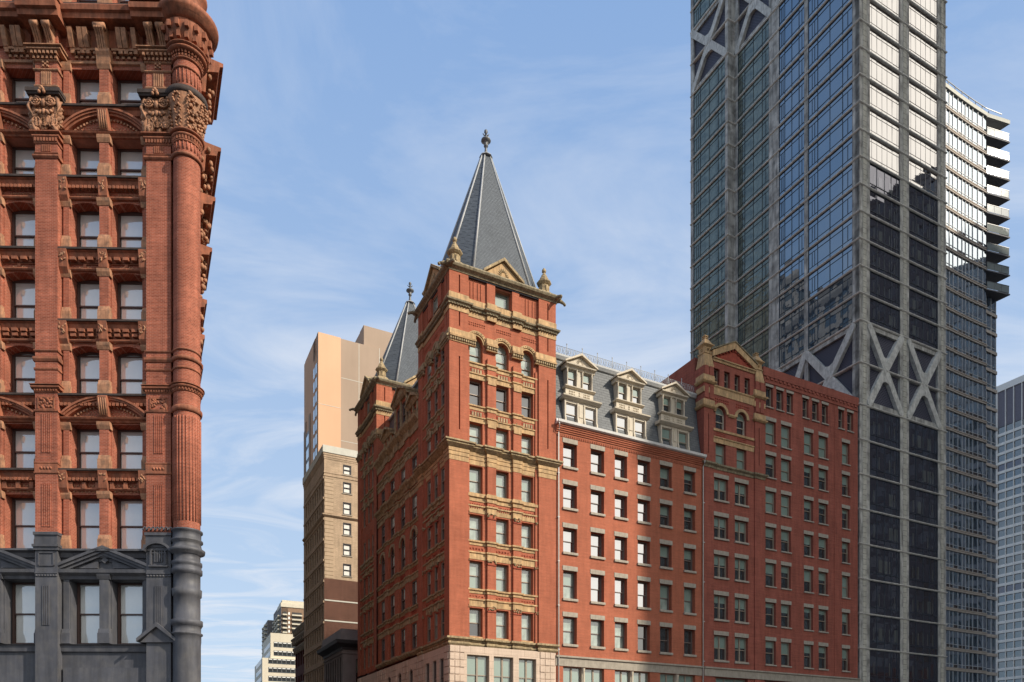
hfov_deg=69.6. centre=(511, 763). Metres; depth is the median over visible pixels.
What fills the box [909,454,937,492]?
window
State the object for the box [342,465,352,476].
window
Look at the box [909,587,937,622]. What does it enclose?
window
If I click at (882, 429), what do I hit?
window
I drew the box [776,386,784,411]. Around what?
window
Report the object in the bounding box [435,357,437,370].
window
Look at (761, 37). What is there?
window
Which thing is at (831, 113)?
window
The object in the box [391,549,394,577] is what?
window
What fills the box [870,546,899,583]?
window
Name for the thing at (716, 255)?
window
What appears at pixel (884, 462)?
window
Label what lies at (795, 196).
window
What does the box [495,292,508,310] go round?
window
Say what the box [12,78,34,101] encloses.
window
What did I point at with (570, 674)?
window
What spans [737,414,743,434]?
window
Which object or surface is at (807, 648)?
window
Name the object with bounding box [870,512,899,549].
window
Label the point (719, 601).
window
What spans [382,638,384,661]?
window
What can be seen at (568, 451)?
window
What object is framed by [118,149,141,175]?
window
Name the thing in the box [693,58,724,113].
window
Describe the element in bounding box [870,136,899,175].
window
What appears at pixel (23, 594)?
window
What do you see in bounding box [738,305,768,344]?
window
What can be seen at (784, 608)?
window
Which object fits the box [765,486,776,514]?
window
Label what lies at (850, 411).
window
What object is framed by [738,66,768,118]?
window
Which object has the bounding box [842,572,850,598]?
window
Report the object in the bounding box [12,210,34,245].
window
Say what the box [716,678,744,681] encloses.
window
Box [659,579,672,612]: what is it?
window
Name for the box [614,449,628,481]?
window
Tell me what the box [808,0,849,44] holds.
window
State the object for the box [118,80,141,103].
window
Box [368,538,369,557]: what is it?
window
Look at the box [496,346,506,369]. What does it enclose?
window
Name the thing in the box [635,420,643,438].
window
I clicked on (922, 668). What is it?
window
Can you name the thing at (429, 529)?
window
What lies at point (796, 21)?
window
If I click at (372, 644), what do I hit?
window
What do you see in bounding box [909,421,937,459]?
window
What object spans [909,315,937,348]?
window
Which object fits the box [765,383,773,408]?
window
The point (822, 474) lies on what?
window
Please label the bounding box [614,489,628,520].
window
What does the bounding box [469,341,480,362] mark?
window
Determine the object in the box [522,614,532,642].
window
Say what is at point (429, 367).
window
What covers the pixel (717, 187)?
window
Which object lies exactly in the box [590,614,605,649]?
window
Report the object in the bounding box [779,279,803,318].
window
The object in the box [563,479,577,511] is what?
window
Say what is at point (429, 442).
window
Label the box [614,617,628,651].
window
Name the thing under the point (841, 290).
window
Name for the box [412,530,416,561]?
window
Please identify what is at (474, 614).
window
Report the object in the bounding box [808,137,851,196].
window
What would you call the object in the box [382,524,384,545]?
window
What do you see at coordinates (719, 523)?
window
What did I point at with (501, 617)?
window
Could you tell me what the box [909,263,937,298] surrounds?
window
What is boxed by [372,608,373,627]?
window
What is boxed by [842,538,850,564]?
window
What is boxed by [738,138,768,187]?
window
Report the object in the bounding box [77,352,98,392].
window
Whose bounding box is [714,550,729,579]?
window
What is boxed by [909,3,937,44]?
window
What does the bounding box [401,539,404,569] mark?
window
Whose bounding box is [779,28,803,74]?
window
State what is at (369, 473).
window
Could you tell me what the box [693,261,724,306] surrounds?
window
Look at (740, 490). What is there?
window
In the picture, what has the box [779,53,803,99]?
window
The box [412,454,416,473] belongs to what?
window
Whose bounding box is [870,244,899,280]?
window
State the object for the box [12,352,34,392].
window
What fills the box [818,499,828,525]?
window
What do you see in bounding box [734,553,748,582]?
window
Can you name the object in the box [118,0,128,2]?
window
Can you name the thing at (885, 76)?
window
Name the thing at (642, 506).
window
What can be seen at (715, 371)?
window
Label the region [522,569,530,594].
window
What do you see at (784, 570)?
window
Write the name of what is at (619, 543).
window
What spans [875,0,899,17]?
window
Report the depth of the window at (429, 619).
66.93 m
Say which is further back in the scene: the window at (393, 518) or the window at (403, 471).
the window at (393, 518)
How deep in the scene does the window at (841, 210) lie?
88.92 m
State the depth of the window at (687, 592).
74.26 m
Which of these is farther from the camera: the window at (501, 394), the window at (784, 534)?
the window at (784, 534)
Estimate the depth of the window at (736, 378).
77.09 m
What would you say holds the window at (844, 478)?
in the brick annex
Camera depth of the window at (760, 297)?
99.98 m
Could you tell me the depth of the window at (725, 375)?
76.45 m
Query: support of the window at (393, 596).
in the brick building at (531, 502)
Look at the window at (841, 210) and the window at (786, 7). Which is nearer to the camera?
the window at (841, 210)
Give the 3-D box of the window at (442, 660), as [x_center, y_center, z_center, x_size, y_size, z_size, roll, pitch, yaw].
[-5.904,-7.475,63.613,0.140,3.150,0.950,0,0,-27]
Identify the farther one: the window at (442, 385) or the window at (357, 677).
the window at (357, 677)
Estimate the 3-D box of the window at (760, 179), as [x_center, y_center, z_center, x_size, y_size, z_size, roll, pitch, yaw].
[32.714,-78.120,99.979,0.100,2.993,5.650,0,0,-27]
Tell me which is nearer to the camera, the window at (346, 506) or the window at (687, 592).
the window at (687, 592)
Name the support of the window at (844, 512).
in the brick annex
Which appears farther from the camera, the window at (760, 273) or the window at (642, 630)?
the window at (760, 273)
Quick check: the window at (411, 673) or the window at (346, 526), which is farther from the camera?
the window at (346, 526)
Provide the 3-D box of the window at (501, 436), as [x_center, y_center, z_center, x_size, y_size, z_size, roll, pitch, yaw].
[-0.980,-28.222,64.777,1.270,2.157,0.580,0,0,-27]
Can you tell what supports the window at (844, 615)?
in the brick annex
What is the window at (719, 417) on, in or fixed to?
in the brick annex
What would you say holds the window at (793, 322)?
in the glass tower at (818, 203)
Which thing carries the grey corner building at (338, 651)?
on the ground
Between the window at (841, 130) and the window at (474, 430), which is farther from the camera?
the window at (841, 130)
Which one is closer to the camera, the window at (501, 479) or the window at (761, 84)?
the window at (501, 479)
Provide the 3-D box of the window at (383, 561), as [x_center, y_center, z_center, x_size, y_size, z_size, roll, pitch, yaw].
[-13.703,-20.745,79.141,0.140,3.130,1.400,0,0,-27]
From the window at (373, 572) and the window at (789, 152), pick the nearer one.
the window at (373, 572)
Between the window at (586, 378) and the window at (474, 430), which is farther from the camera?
the window at (586, 378)
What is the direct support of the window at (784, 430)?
in the brick annex
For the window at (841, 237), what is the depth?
88.90 m
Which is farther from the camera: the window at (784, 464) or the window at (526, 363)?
the window at (784, 464)
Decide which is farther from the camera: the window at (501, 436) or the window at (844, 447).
the window at (844, 447)
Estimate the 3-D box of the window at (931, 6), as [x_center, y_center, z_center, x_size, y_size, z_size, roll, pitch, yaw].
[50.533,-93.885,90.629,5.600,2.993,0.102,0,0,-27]
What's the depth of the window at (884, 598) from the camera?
87.33 m
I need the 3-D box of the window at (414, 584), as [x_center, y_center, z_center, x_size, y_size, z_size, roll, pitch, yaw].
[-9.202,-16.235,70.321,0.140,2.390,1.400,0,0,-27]
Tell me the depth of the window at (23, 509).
39.43 m
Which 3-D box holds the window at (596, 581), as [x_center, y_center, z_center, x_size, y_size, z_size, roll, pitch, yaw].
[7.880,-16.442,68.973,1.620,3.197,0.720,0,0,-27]
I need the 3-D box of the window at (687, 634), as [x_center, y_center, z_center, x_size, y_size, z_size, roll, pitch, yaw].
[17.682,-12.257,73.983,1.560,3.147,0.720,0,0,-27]
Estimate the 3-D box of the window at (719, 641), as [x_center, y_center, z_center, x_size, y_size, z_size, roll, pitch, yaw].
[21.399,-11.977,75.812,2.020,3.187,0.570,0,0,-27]
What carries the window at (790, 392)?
in the brick annex
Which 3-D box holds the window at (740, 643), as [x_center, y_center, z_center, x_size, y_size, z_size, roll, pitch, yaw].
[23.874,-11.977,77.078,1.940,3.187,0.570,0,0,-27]
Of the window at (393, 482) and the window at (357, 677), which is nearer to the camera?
the window at (393, 482)
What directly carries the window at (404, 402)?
in the brick building at (531, 502)
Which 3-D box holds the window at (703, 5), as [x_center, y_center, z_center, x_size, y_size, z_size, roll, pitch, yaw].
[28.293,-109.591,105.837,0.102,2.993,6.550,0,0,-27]
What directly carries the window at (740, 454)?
in the brick annex
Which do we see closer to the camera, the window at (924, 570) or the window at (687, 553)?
the window at (687, 553)
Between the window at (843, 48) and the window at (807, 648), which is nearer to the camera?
the window at (807, 648)
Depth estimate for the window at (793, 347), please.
94.13 m
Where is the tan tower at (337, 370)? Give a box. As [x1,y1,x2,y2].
[304,325,392,474]
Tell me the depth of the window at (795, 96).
94.13 m
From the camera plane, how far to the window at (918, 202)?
90.65 m
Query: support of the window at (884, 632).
in the glass tower at (818, 203)
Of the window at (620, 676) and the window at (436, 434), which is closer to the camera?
the window at (436, 434)
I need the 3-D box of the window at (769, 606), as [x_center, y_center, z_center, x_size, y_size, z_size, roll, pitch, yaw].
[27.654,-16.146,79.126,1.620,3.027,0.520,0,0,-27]
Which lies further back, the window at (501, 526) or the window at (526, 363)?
the window at (526, 363)
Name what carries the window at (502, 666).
in the brick building at (531, 502)
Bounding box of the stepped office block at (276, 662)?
[255,633,294,681]
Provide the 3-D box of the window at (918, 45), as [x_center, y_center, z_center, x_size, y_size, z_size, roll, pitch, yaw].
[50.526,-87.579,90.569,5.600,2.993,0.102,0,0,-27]
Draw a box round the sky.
[201,0,1023,681]
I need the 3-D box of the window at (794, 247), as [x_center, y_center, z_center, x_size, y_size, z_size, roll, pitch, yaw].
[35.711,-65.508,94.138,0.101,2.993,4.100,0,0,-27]
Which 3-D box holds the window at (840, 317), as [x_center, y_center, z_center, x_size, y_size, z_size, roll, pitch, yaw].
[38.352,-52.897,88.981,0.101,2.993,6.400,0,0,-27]
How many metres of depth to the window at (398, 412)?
74.68 m
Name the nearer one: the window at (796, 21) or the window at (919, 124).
the window at (919, 124)
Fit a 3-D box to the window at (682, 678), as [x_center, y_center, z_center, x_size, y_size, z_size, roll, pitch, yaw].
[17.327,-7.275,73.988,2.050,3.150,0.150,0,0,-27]
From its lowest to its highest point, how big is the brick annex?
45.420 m
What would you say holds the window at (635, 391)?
in the brick building at (531, 502)
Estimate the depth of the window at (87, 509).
39.50 m
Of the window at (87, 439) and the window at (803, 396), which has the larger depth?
the window at (803, 396)
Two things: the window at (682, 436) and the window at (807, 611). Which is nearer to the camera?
the window at (682, 436)
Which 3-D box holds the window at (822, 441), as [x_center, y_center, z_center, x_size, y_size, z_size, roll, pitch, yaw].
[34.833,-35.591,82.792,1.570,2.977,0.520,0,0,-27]
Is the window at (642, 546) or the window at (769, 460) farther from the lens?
the window at (769, 460)
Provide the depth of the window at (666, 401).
73.13 m
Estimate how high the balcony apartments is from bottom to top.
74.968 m
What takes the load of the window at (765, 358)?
in the glass tower at (818, 203)
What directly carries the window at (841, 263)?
in the glass tower at (818, 203)
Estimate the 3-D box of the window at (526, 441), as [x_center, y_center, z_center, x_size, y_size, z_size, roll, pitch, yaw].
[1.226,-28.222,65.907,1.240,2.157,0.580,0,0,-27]
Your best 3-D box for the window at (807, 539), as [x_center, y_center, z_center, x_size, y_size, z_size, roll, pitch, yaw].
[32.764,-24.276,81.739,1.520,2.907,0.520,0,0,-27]
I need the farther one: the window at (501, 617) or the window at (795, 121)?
the window at (795, 121)
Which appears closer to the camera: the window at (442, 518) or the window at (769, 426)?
the window at (442, 518)
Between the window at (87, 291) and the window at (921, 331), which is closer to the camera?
the window at (87, 291)
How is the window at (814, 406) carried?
in the brick annex
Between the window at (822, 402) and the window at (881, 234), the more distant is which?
the window at (881, 234)
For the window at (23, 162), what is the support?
in the ornate building at (109, 161)
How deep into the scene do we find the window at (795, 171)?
94.13 m
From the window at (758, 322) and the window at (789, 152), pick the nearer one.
the window at (789, 152)
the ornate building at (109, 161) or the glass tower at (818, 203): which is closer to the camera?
the ornate building at (109, 161)
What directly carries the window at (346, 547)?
in the beige block at (330, 525)
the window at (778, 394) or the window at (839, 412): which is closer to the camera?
the window at (778, 394)
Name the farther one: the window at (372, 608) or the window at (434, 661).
the window at (372, 608)
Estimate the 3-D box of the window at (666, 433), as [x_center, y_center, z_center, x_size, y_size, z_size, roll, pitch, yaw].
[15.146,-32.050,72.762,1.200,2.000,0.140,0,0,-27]
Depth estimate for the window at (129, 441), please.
39.55 m
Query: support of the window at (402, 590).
in the brick building at (531, 502)
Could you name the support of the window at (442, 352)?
in the brick building at (531, 502)
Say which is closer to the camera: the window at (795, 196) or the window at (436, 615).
the window at (436, 615)
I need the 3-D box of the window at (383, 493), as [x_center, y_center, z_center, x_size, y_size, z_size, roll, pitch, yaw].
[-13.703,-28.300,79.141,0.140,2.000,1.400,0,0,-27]
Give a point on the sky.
(348, 134)
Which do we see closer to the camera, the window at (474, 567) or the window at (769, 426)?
the window at (474, 567)
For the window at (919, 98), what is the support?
in the glass tower at (818, 203)
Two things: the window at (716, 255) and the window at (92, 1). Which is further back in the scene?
the window at (716, 255)
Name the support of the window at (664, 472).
in the brick building at (531, 502)
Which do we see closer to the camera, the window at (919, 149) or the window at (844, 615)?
the window at (844, 615)
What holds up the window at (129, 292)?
in the ornate building at (109, 161)
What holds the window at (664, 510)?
in the brick building at (531, 502)
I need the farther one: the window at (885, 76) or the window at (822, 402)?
the window at (885, 76)
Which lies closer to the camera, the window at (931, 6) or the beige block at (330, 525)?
the window at (931, 6)
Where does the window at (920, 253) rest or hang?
in the glass tower at (818, 203)
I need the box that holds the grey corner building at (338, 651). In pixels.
[317,628,368,681]
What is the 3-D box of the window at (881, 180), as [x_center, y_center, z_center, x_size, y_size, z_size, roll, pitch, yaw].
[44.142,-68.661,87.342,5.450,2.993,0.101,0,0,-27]
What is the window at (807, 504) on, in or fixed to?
in the brick annex
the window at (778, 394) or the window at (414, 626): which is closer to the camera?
the window at (414, 626)
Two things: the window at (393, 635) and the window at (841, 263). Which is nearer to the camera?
the window at (393, 635)
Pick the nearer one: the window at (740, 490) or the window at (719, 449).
the window at (719, 449)
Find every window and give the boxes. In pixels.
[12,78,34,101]
[12,147,34,173]
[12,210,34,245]
[12,279,34,317]
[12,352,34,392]
[12,429,34,467]
[12,498,34,547]
[12,583,34,643]
[77,0,96,2]
[77,79,98,103]
[77,148,98,174]
[77,211,98,246]
[77,280,98,318]
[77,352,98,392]
[77,429,98,467]
[77,499,98,548]
[77,583,98,643]
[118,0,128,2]
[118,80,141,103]
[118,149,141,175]
[118,212,141,246]
[118,281,141,318]
[118,353,141,393]
[118,430,141,468]
[118,499,141,548]
[118,583,141,643]
[306,447,308,460]
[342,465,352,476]
[342,482,352,494]
[342,502,352,516]
[342,522,352,536]
[342,543,352,556]
[342,564,352,577]
[356,659,366,681]
[367,400,369,414]
[368,473,369,490]
[368,506,369,523]
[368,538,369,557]
[368,576,369,592]
[368,612,369,629]
[368,648,369,667]
[372,468,373,486]
[372,501,373,519]
[372,535,373,554]
[372,572,373,590]
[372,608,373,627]
[372,644,373,665]
[382,490,384,503]
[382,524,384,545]
[382,556,384,583]
[382,601,384,622]
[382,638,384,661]
[391,479,394,493]
[391,515,394,537]
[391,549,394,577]
[391,594,394,617]
[391,633,394,657]
[397,409,399,430]
[401,468,404,483]
[401,505,404,528]
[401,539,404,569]
[401,587,404,611]
[401,628,404,653]
[403,402,404,422]
[410,670,412,681]
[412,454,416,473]
[412,494,416,519]
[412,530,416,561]
[412,580,416,605]
[412,622,416,649]
[427,663,428,681]
[428,366,430,380]
[428,397,430,421]
[428,439,430,455]
[428,480,430,504]
[428,528,430,549]
[428,572,430,595]
[428,616,430,642]
[433,294,438,315]
[434,661,435,681]
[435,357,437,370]
[435,389,437,411]
[435,431,437,448]
[435,473,437,498]
[435,522,437,544]
[435,567,437,591]
[435,613,437,639]
[441,350,443,363]
[441,381,443,406]
[441,424,443,439]
[441,467,443,494]
[441,516,443,540]
[441,562,443,588]
[441,609,443,637]
[441,658,443,681]
[467,655,487,681]
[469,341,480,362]
[469,381,480,405]
[469,424,480,444]
[469,467,480,493]
[469,515,480,540]
[469,561,480,588]
[469,608,482,638]
[494,657,511,681]
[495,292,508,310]
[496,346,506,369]
[496,388,506,411]
[496,430,506,449]
[496,472,506,497]
[496,520,506,544]
[496,565,506,591]
[496,611,508,640]
[519,659,534,681]
[521,353,530,376]
[522,394,530,417]
[522,436,530,454]
[522,477,530,502]
[522,524,530,547]
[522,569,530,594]
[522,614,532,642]
[563,437,577,470]
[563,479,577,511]
[563,522,577,555]
[563,565,577,601]
[563,611,577,646]
[563,667,580,681]
[566,402,575,421]
[568,370,575,385]
[583,374,589,389]
[585,407,594,426]
[585,668,601,681]
[590,444,605,476]
[590,484,605,516]
[590,527,605,559]
[590,569,605,604]
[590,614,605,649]
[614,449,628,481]
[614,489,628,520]
[614,531,628,563]
[614,572,628,607]
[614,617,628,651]
[615,670,628,681]
[617,416,625,434]
[619,384,625,399]
[633,388,638,403]
[633,672,647,681]
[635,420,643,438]
[637,455,650,486]
[637,494,650,524]
[637,535,650,566]
[637,576,650,610]
[637,620,650,652]
[659,460,672,490]
[659,499,672,528]
[659,539,672,569]
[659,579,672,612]
[659,622,672,654]
[660,674,673,681]
[662,427,670,445]
[663,397,669,411]
[677,401,682,415]
[678,675,692,681]
[679,432,686,449]
[684,466,696,495]
[684,504,696,533]
[684,543,696,573]
[684,582,696,615]
[684,625,696,656]
[693,0,714,27]
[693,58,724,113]
[693,81,724,134]
[693,103,724,156]
[693,126,724,177]
[693,148,724,199]
[693,171,724,220]
[693,194,724,241]
[693,216,724,263]
[693,239,724,284]
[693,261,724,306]
[693,284,724,327]
[693,306,724,349]
[693,329,724,357]
[714,370,716,384]
[714,473,729,503]
[714,511,729,541]
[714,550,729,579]
[714,590,729,621]
[714,630,729,662]
[716,408,723,429]
[716,444,723,464]
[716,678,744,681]
[724,373,727,387]
[734,478,748,507]
[734,515,748,544]
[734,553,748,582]
[734,593,748,624]
[734,633,748,664]
[735,376,737,390]
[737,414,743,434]
[737,450,743,469]
[738,19,768,73]
[738,42,768,95]
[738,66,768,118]
[738,90,768,141]
[738,114,768,164]
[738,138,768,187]
[738,162,768,209]
[738,185,768,232]
[738,209,768,255]
[738,233,768,278]
[738,257,768,300]
[738,281,768,323]
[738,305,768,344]
[742,328,768,355]
[745,380,747,393]
[761,352,768,367]
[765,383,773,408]
[765,416,776,446]
[765,450,776,479]
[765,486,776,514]
[765,522,776,550]
[765,558,776,587]
[765,598,776,627]
[765,636,776,665]
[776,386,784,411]
[779,0,802,26]
[779,3,803,50]
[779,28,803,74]
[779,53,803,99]
[779,78,803,123]
[779,103,803,147]
[779,128,803,172]
[779,154,803,196]
[779,179,803,220]
[779,204,803,245]
[779,229,803,269]
[779,254,803,293]
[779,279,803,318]
[779,304,803,342]
[779,330,803,366]
[781,420,791,450]
[781,454,791,483]
[781,490,791,517]
[781,525,791,553]
[781,561,791,590]
[781,600,791,628]
[781,638,791,667]
[786,390,793,414]
[802,395,809,419]
[804,427,813,456]
[804,460,813,488]
[804,495,813,522]
[804,530,813,557]
[804,565,813,593]
[804,603,813,631]
[804,641,813,669]
[808,0,824,18]
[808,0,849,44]
[808,2,851,69]
[808,29,851,94]
[808,56,851,120]
[808,83,851,145]
[808,110,851,171]
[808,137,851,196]
[808,164,851,221]
[808,191,851,247]
[808,218,851,272]
[808,245,851,298]
[808,271,851,323]
[808,298,851,348]
[812,398,819,422]
[818,431,828,460]
[818,464,828,492]
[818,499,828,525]
[818,533,828,560]
[818,568,828,595]
[818,605,828,632]
[818,642,828,670]
[821,401,828,425]
[838,406,844,430]
[842,438,850,465]
[842,470,850,497]
[842,504,850,530]
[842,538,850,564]
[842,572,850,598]
[842,609,850,635]
[842,645,850,672]
[847,409,853,432]
[870,1,899,43]
[870,28,899,69]
[870,55,899,96]
[870,82,899,122]
[870,109,899,148]
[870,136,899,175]
[870,163,899,201]
[870,190,899,228]
[870,217,899,254]
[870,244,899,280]
[870,271,899,307]
[870,298,899,333]
[870,408,899,448]
[870,443,899,482]
[870,477,899,515]
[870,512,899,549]
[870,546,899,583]
[870,581,899,617]
[870,615,899,650]
[870,650,899,681]
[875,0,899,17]
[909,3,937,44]
[909,29,937,69]
[909,55,937,94]
[909,81,937,120]
[909,107,937,145]
[909,133,937,171]
[909,159,937,196]
[909,185,937,221]
[909,211,937,247]
[909,237,937,272]
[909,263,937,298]
[909,289,937,323]
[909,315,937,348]
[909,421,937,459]
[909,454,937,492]
[909,488,937,524]
[909,521,937,557]
[909,554,937,589]
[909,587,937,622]
[909,621,937,654]
[909,654,937,681]
[912,0,937,18]
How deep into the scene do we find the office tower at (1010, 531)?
295.59 m
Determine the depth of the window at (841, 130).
88.90 m
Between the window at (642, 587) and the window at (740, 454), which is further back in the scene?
the window at (740, 454)
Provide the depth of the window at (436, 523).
65.37 m
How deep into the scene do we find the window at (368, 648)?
84.17 m
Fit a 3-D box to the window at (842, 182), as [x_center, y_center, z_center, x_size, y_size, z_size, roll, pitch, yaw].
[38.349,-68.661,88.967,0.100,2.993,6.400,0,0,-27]
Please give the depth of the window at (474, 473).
63.91 m
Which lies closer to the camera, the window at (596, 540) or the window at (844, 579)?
the window at (596, 540)
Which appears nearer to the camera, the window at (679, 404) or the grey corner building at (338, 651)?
the window at (679, 404)
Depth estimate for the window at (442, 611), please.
64.03 m
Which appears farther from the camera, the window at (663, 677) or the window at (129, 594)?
the window at (663, 677)
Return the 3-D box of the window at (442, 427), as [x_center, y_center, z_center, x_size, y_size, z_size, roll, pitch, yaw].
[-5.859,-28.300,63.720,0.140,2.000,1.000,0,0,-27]
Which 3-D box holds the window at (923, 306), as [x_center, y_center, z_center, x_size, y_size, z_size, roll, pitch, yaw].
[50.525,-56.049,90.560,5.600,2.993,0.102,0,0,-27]
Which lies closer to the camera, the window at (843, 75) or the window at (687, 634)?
the window at (687, 634)
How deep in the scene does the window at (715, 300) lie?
105.75 m
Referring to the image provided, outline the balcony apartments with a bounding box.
[262,600,303,657]
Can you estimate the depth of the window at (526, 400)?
66.19 m
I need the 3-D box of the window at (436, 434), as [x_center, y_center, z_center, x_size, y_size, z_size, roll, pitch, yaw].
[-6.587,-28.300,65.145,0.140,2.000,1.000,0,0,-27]
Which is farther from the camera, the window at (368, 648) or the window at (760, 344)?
the window at (760, 344)
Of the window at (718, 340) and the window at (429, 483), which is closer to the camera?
the window at (429, 483)
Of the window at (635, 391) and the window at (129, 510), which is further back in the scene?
the window at (635, 391)
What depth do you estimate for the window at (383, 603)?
79.42 m
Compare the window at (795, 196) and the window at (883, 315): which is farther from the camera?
the window at (795, 196)
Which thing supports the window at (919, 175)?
in the glass tower at (818, 203)
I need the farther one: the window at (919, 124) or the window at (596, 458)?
the window at (919, 124)
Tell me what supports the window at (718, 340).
in the glass tower at (818, 203)
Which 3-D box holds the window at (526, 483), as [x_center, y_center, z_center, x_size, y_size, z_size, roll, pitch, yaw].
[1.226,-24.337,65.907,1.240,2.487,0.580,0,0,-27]
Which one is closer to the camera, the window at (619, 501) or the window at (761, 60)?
the window at (619, 501)
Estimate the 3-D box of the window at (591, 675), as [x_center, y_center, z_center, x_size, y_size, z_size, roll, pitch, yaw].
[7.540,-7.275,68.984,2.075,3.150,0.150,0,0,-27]
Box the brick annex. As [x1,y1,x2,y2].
[660,335,860,681]
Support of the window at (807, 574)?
in the brick annex
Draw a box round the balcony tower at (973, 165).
[946,79,1009,681]
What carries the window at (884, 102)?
in the glass tower at (818, 203)
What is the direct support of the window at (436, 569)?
in the brick building at (531, 502)
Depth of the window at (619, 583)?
70.43 m
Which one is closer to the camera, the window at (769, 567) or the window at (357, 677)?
the window at (769, 567)
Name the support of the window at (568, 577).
in the brick building at (531, 502)
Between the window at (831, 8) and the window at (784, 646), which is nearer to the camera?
the window at (784, 646)
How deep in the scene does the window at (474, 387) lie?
63.91 m
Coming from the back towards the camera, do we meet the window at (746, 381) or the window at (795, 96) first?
the window at (795, 96)
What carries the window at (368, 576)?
in the brick building at (531, 502)
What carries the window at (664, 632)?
in the brick building at (531, 502)
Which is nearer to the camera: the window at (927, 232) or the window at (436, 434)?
the window at (436, 434)
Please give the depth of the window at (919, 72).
90.68 m
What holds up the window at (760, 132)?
in the glass tower at (818, 203)
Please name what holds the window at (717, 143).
in the glass tower at (818, 203)
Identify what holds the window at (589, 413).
in the brick building at (531, 502)
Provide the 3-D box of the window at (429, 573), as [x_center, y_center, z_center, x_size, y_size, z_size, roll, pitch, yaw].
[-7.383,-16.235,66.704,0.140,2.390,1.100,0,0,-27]
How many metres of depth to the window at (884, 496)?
87.33 m
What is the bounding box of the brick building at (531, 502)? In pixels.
[349,129,706,681]
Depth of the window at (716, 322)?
105.57 m
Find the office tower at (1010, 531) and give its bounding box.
[996,375,1023,681]
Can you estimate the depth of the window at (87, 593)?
39.50 m
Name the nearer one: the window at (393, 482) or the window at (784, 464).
the window at (393, 482)
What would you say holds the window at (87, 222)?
in the ornate building at (109, 161)
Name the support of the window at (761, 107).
in the glass tower at (818, 203)
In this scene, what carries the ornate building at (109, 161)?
on the ground
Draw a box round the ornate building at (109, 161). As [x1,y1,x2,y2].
[0,0,222,681]
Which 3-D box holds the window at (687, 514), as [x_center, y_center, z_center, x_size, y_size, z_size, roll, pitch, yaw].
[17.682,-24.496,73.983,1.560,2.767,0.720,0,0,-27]
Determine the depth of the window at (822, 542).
83.03 m
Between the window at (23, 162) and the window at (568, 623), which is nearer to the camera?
the window at (23, 162)
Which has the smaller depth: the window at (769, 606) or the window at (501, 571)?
the window at (501, 571)
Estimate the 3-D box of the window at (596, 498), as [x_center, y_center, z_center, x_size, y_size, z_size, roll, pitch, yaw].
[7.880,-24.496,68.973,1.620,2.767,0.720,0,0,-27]
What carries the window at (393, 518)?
in the brick building at (531, 502)
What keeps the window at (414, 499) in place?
in the brick building at (531, 502)
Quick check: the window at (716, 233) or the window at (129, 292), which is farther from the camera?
the window at (716, 233)
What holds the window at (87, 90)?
in the ornate building at (109, 161)
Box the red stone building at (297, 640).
[291,621,303,681]
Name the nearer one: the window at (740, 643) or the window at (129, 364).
the window at (129, 364)
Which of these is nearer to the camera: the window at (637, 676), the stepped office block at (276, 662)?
the window at (637, 676)
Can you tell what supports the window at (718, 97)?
in the glass tower at (818, 203)
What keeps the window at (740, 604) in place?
in the brick annex
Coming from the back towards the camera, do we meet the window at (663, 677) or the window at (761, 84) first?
the window at (761, 84)
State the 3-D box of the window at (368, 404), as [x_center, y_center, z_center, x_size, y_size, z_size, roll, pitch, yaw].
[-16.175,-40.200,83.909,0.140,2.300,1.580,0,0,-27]
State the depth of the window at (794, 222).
94.13 m
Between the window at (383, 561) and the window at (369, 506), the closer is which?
the window at (383, 561)
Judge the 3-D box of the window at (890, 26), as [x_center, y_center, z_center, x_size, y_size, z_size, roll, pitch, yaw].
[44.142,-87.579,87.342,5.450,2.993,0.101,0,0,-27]
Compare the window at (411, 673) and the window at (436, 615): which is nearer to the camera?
the window at (436, 615)
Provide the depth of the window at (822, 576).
83.03 m
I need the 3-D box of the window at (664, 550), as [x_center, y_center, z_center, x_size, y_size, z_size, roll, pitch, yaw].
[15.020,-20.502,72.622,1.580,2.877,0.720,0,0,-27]
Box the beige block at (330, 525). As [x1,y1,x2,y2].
[302,444,357,681]
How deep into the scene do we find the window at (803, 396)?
81.80 m
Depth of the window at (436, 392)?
65.37 m
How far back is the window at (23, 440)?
39.43 m
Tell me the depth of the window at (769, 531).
79.32 m
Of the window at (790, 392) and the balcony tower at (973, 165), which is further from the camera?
the balcony tower at (973, 165)
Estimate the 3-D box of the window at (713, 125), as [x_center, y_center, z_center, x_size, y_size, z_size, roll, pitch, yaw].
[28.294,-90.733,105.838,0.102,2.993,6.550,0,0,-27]
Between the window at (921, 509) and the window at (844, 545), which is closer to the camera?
the window at (844, 545)
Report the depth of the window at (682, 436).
73.79 m
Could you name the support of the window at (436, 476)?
in the brick building at (531, 502)
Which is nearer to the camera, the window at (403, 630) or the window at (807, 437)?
the window at (403, 630)
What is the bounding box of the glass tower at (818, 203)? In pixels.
[690,0,947,681]
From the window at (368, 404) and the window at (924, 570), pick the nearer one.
the window at (368, 404)
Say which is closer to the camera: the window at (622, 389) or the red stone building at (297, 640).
the window at (622, 389)
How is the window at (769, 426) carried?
in the brick annex
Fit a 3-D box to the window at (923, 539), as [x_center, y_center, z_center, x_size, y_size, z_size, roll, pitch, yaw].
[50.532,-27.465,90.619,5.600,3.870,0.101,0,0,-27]
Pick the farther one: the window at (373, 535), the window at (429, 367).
the window at (373, 535)
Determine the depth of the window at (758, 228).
99.98 m
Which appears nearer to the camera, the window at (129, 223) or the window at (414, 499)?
the window at (129, 223)
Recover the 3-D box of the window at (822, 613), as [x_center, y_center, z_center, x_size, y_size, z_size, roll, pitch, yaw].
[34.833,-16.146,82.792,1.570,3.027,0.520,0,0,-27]

